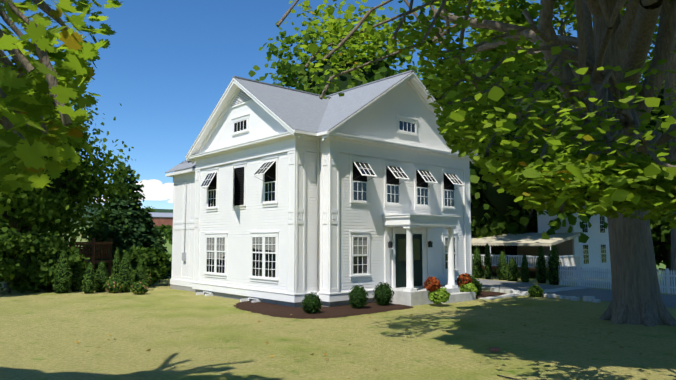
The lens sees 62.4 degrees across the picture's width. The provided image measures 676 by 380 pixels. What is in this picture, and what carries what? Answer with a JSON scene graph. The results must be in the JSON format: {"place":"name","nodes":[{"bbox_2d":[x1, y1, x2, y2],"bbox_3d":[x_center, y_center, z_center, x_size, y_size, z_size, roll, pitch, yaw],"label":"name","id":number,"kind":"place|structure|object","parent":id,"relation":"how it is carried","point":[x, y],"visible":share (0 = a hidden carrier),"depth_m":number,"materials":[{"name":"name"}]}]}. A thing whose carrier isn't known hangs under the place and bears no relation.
{"place":"outdoors","nodes":[
{"label":"outdoors","id":0,"kind":"place"},
{"bbox_2d":[95,179,173,202],"bbox_3d":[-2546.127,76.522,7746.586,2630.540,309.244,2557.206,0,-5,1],"label":"cloud","id":1,"kind":"structure","parent":0,"point":[155,190],"depth_m":6583.50,"materials":[{"name":"white"}]},
{"bbox_2d":[0,0,658,208],"label":"sky","id":2,"kind":"structure","parent":0,"point":[168,64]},
{"bbox_2d":[0,203,675,379],"bbox_3d":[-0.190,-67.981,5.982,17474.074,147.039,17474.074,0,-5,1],"label":"ground","id":3,"kind":"structure","parent":0,"point":[192,334],"depth_m":13.74,"materials":[{"name":"green plant"}]},
{"bbox_2d":[0,215,35,279],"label":"shrub","id":4,"kind":"object","parent":3,"relation":"on","point":[6,238],"depth_m":24.94,"materials":[{"name":"green plant"}]},
{"bbox_2d":[0,230,49,292],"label":"shrub","id":5,"kind":"object","parent":3,"relation":"on","point":[29,286],"depth_m":25.67,"materials":[{"name":"green plant"}]},
{"bbox_2d":[0,0,71,164],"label":"maple tree","id":6,"kind":"object","parent":3,"relation":"on","point":[27,66],"visible":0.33,"depth_m":3.87,"materials":[{"name":"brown plant"}]},
{"bbox_2d":[0,0,122,224],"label":"maple leaves","id":7,"kind":"object","parent":6,"relation":"attached to","point":[20,91],"visible":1,"depth_m":3.67,"materials":[{"name":"green plant"}]},
{"bbox_2d":[0,224,73,290],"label":"shrub","id":8,"kind":"object","parent":3,"relation":"on","point":[53,244],"depth_m":26.73,"materials":[{"name":"green plant"}]},
{"bbox_2d":[20,244,93,290],"bbox_3d":[-13.578,3.819,27.056,3.451,2.797,2.996,0,-5,1],"label":"shrub","id":9,"kind":"object","parent":3,"relation":"on","point":[72,259],"depth_m":26.34,"materials":[{"name":"green plant"}]},
{"bbox_2d":[51,251,72,293],"bbox_3d":[-12.867,3.838,26.171,0.972,1.991,0.945,0,-5,1],"label":"conifer shrub","id":10,"kind":"object","parent":3,"relation":"on","point":[63,253],"depth_m":25.97,"materials":[{"name":"green plant"}]},
{"bbox_2d":[0,55,143,288],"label":"tree","id":11,"kind":"object","parent":3,"relation":"on","point":[46,210],"depth_m":29.51,"materials":[{"name":"green plant"}]},
{"bbox_2d":[70,248,82,291],"bbox_3d":[-12.669,3.856,27.050,0.628,2.127,0.643,0,-5,1],"label":"conifer shrub","id":12,"kind":"object","parent":3,"relation":"on","point":[78,254],"depth_m":26.88,"materials":[{"name":"green plant"}]},
{"bbox_2d":[81,263,96,293],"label":"conifer shrub","id":13,"kind":"object","parent":3,"relation":"on","point":[86,277],"depth_m":25.84,"materials":[{"name":"green plant"}]},
{"bbox_2d":[68,238,112,283],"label":"wooden play deck","id":14,"kind":"structure","parent":3,"relation":"on","point":[94,247],"depth_m":30.81,"materials":[{"name":"brown wood"}]},
{"bbox_2d":[94,261,108,291],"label":"conifer shrub","id":15,"kind":"object","parent":3,"relation":"on","point":[103,274],"depth_m":26.63,"materials":[{"name":"green plant"}]},
{"bbox_2d":[104,277,123,292],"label":"flower shrub","id":16,"kind":"object","parent":3,"relation":"on","point":[107,283],"depth_m":25.97,"materials":[{"name":"green plant"}]},
{"bbox_2d":[110,247,120,277],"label":"conifer shrub","id":17,"kind":"object","parent":3,"relation":"on","point":[116,257],"depth_m":27.64,"materials":[{"name":"green plant"}]},
{"bbox_2d":[70,165,171,279],"bbox_3d":[-14.355,2.643,37.269,7.402,9.284,7.283,0,-5,1],"label":"tree","id":18,"kind":"object","parent":3,"relation":"on","point":[140,231],"depth_m":36.08,"materials":[{"name":"green plant"}]},
{"bbox_2d":[117,251,133,292],"bbox_3d":[-10.099,3.900,26.598,0.845,1.968,0.839,0,-5,1],"label":"conifer shrub","id":19,"kind":"object","parent":3,"relation":"on","point":[125,255],"depth_m":26.40,"materials":[{"name":"green plant"}]},
{"bbox_2d":[130,281,148,294],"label":"flower shrub","id":20,"kind":"object","parent":3,"relation":"on","point":[139,288],"depth_m":25.29,"materials":[{"name":"green plant"}]},
{"bbox_2d":[132,264,147,284],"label":"conifer shrub","id":21,"kind":"object","parent":3,"relation":"on","point":[140,268],"depth_m":27.33,"materials":[{"name":"green plant"}]},
{"bbox_2d":[134,273,153,285],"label":"flower shrub","id":22,"kind":"object","parent":3,"relation":"on","point":[148,277],"depth_m":29.09,"materials":[{"name":"green plant"}]},
{"bbox_2d":[123,245,171,284],"bbox_3d":[-10.540,4.301,30.787,2.824,2.558,2.724,0,-5,1],"label":"shrub","id":23,"kind":"object","parent":3,"relation":"on","point":[144,257],"depth_m":30.40,"materials":[{"name":"green plant"}]},
{"bbox_2d":[141,206,155,211],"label":"tree","id":24,"kind":"object","parent":3,"relation":"on","point":[149,208],"visible":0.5,"depth_m":501.07,"materials":[{"name":"green plant"}]},
{"bbox_2d":[149,212,172,226],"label":"neighboring building","id":25,"kind":"structure","parent":3,"relation":"on","point":[162,218],"depth_m":365.80,"materials":[{"name":"red brick"}]},
{"bbox_2d":[151,236,171,276],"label":"tree","id":26,"kind":"object","parent":3,"relation":"on","point":[158,241],"depth_m":41.19,"materials":[{"name":"green plant"}]},
{"bbox_2d":[159,224,172,233],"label":"tree","id":27,"kind":"object","parent":3,"relation":"on","point":[163,227],"depth_m":312.82,"materials":[{"name":"green plant"}]},
{"bbox_2d":[164,228,172,243],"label":"tree","id":28,"kind":"object","parent":3,"relation":"on","point":[168,234],"visible":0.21,"depth_m":159.57,"materials":[{"name":"green plant"}]},
{"bbox_2d":[259,60,311,89],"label":"tree","id":29,"kind":"object","parent":3,"relation":"on","point":[285,85],"depth_m":51.23,"materials":[{"name":"green plant"}]},
{"bbox_2d":[302,292,321,313],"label":"box shrub","id":30,"kind":"object","parent":3,"relation":"on","point":[312,302],"depth_m":18.61,"materials":[{"name":"green plant"}]},
{"bbox_2d":[165,70,477,306],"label":"house","id":31,"kind":"structure","parent":3,"relation":"on","point":[294,197],"depth_m":22.99,"materials":[{"name":"white paint"}]},
{"bbox_2d":[182,193,456,281],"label":"house utilities","id":32,"kind":"object","parent":31,"relation":"attached to","point":[183,256],"visible":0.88,"depth_m":27.82,"materials":[{"name":"grey metal"}]},
{"bbox_2d":[232,301,413,318],"bbox_3d":[-0.595,4.274,20.102,6.847,0.079,4.911,0,-5,1],"label":"mulch bed","id":33,"kind":"object","parent":3,"relation":"on","point":[280,311],"visible":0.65,"depth_m":19.65,"materials":[{"name":"brown soil"}]},
{"bbox_2d":[348,285,368,308],"bbox_3d":[0.748,3.861,20.222,0.791,0.890,0.790,0,-5,1],"label":"box shrub","id":34,"kind":"object","parent":33,"relation":"on","point":[365,294],"depth_m":20.01,"materials":[{"name":"green plant"}]},
{"bbox_2d":[372,281,394,305],"bbox_3d":[1.727,3.922,21.157,0.867,0.921,0.837,0,-5,1],"label":"box shrub","id":35,"kind":"object","parent":33,"relation":"on","point":[387,290],"depth_m":20.93,"materials":[{"name":"green plant"}]},
{"bbox_2d":[248,3,441,96],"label":"tree","id":36,"kind":"object","parent":3,"relation":"on","point":[283,65],"depth_m":47.29,"materials":[{"name":"green plant"}]},
{"bbox_2d":[75,306,672,379],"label":"fallen leaves","id":37,"kind":"object","parent":3,"relation":"on","point":[267,342],"visible":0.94,"depth_m":13.51,"materials":[{"name":"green plant"}]},
{"bbox_2d":[385,59,442,105],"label":"tree","id":38,"kind":"object","parent":3,"relation":"on","point":[413,67],"depth_m":56.40,"materials":[{"name":"green plant"}]},
{"bbox_2d":[380,48,451,106],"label":"tree","id":39,"kind":"object","parent":3,"relation":"on","point":[425,75],"depth_m":52.73,"materials":[{"name":"green plant"}]},
{"bbox_2d":[427,287,450,303],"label":"lime plant","id":40,"kind":"object","parent":3,"relation":"on","point":[441,292],"depth_m":21.02,"materials":[{"name":"green plant"}]},
{"bbox_2d":[424,277,440,291],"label":"shrub","id":41,"kind":"object","parent":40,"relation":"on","point":[433,287],"depth_m":21.11,"materials":[{"name":"red plant"}]},
{"bbox_2d":[457,273,471,286],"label":"shrub","id":42,"kind":"object","parent":3,"relation":"on","point":[466,278],"depth_m":23.94,"materials":[{"name":"orange plant"}]},
{"bbox_2d":[460,283,477,294],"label":"bush","id":43,"kind":"object","parent":3,"relation":"on","point":[473,289],"depth_m":23.53,"materials":[{"name":"green plant"}]},
{"bbox_2d":[469,274,477,287],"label":"plant","id":44,"kind":"object","parent":3,"relation":"on","point":[471,277],"depth_m":24.25,"materials":[{"name":"green plant"}]},
{"bbox_2d":[276,0,675,326],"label":"maple tree","id":45,"kind":"object","parent":3,"relation":"on","point":[607,37],"visible":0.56,"depth_m":16.66,"materials":[{"name":"plant"}]},
{"bbox_2d":[286,0,675,228],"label":"maple leaves","id":46,"kind":"object","parent":45,"relation":"attached to","point":[631,183],"visible":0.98,"depth_m":10.96,"materials":[{"name":"green plant"}]},
{"bbox_2d":[472,246,483,277],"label":"evergreen shrub","id":47,"kind":"object","parent":3,"relation":"on","point":[477,254],"depth_m":36.62,"materials":[{"name":"green plant"}]},
{"bbox_2d":[444,104,514,236],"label":"tree","id":48,"kind":"object","parent":3,"relation":"on","point":[491,217],"depth_m":42.66,"materials":[{"name":"green plant"}]},
{"bbox_2d":[483,244,492,278],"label":"evergreen shrub","id":49,"kind":"object","parent":3,"relation":"on","point":[487,249],"depth_m":35.87,"materials":[{"name":"green plant"}]},
{"bbox_2d":[475,291,505,298],"bbox_3d":[6.153,4.728,25.218,2.412,0.068,4.018,-4,-6,35],"label":"mulch bed","id":50,"kind":"object","parent":3,"relation":"on","point":[483,294],"visible":0.31,"depth_m":25.08,"materials":[{"name":"brown soil"}]},
{"bbox_2d":[473,276,482,294],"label":"box shrub","id":51,"kind":"object","parent":50,"relation":"on","point":[480,290],"depth_m":24.60,"materials":[{"name":"green plant"}]},
{"bbox_2d":[418,56,566,251],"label":"tree","id":52,"kind":"object","parent":3,"relation":"on","point":[524,230],"depth_m":43.57,"materials":[{"name":"green plant"}]},
{"bbox_2d":[496,251,507,279],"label":"evergreen shrub","id":53,"kind":"object","parent":3,"relation":"on","point":[503,260],"depth_m":34.98,"materials":[{"name":"green plant"}]},
{"bbox_2d":[469,161,537,274],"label":"tree","id":54,"kind":"object","parent":3,"relation":"on","point":[503,221],"depth_m":42.70,"materials":[{"name":"green plant"}]},
{"bbox_2d":[490,347,520,379],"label":"stone","id":55,"kind":"object","parent":3,"relation":"on","point":[494,349],"visible":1,"depth_m":12.36,"materials":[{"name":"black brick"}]},
{"bbox_2d":[505,258,519,280],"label":"evergreen shrub","id":56,"kind":"object","parent":3,"relation":"on","point":[512,262],"depth_m":33.99,"materials":[{"name":"green plant"}]},
{"bbox_2d":[428,54,607,242],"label":"tree","id":57,"kind":"object","parent":3,"relation":"on","point":[555,224],"depth_m":41.64,"materials":[{"name":"green plant"}]},
{"bbox_2d":[508,219,537,232],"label":"tree","id":58,"kind":"object","parent":3,"relation":"on","point":[530,224],"depth_m":43.45,"materials":[{"name":"green plant"}]},
{"bbox_2d":[519,255,529,281],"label":"evergreen shrub","id":59,"kind":"object","parent":3,"relation":"on","point":[525,262],"depth_m":33.12,"materials":[{"name":"green plant"}]},
{"bbox_2d":[528,285,543,296],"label":"bush","id":60,"kind":"object","parent":3,"relation":"on","point":[533,288],"depth_m":24.32,"materials":[{"name":"green plant"}]},
{"bbox_2d":[404,0,675,290],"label":"maple tree","id":61,"kind":"object","parent":3,"relation":"on","point":[481,7],"depth_m":31.61,"materials":[{"name":"plant"}]},
{"bbox_2d":[471,199,610,278],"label":"neighbour house","id":62,"kind":"structure","parent":3,"relation":"on","point":[592,251],"depth_m":40.55,"materials":[{"name":"white paint"}]},
{"bbox_2d":[481,287,600,302],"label":"stone edging rocks","id":63,"kind":"object","parent":3,"relation":"on","point":[573,298],"visible":0.52,"depth_m":24.09,"materials":[{"name":"grey stone"}]},
{"bbox_2d":[535,246,547,282],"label":"evergreen shrub","id":64,"kind":"object","parent":3,"relation":"on","point":[540,255],"depth_m":32.38,"materials":[{"name":"green plant"}]},
{"bbox_2d":[545,245,561,284],"bbox_3d":[12.232,4.234,31.615,1.016,2.246,1.040,0,-5,1],"label":"evergreen shrub","id":65,"kind":"object","parent":3,"relation":"on","point":[553,248],"depth_m":31.38,"materials":[{"name":"green plant"}]},
{"bbox_2d":[477,279,675,307],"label":"driveway","id":66,"kind":"structure","parent":3,"relation":"on","point":[606,295],"depth_m":27.34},
{"bbox_2d":[531,42,643,144],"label":"tree","id":67,"kind":"object","parent":3,"relation":"on","point":[560,97],"depth_m":48.79,"materials":[{"name":"green plant"}]},
{"bbox_2d":[558,265,675,293],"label":"picket fence","id":68,"kind":"object","parent":3,"relation":"on","point":[594,277],"visible":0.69,"depth_m":29.18,"materials":[{"name":"white paint"}]},
{"bbox_2d":[579,39,666,246],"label":"tree","id":69,"kind":"object","parent":3,"relation":"on","point":[650,124],"depth_m":50.23,"materials":[{"name":"green plant"}]},
{"bbox_2d":[645,79,668,155],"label":"tree","id":70,"kind":"object","parent":3,"relation":"on","point":[666,150],"visible":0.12,"depth_m":47.62,"materials":[{"name":"green plant"}]},
{"bbox_2d":[639,45,675,270],"bbox_3d":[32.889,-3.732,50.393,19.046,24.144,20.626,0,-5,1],"label":"tree","id":71,"kind":"object","parent":3,"relation":"on","point":[662,231],"depth_m":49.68,"materials":[{"name":"green plant"}]},
{"bbox_2d":[652,224,670,271],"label":"tree","id":72,"kind":"object","parent":3,"relation":"on","point":[659,252],"depth_m":56.47,"materials":[{"name":"green plant"}]},
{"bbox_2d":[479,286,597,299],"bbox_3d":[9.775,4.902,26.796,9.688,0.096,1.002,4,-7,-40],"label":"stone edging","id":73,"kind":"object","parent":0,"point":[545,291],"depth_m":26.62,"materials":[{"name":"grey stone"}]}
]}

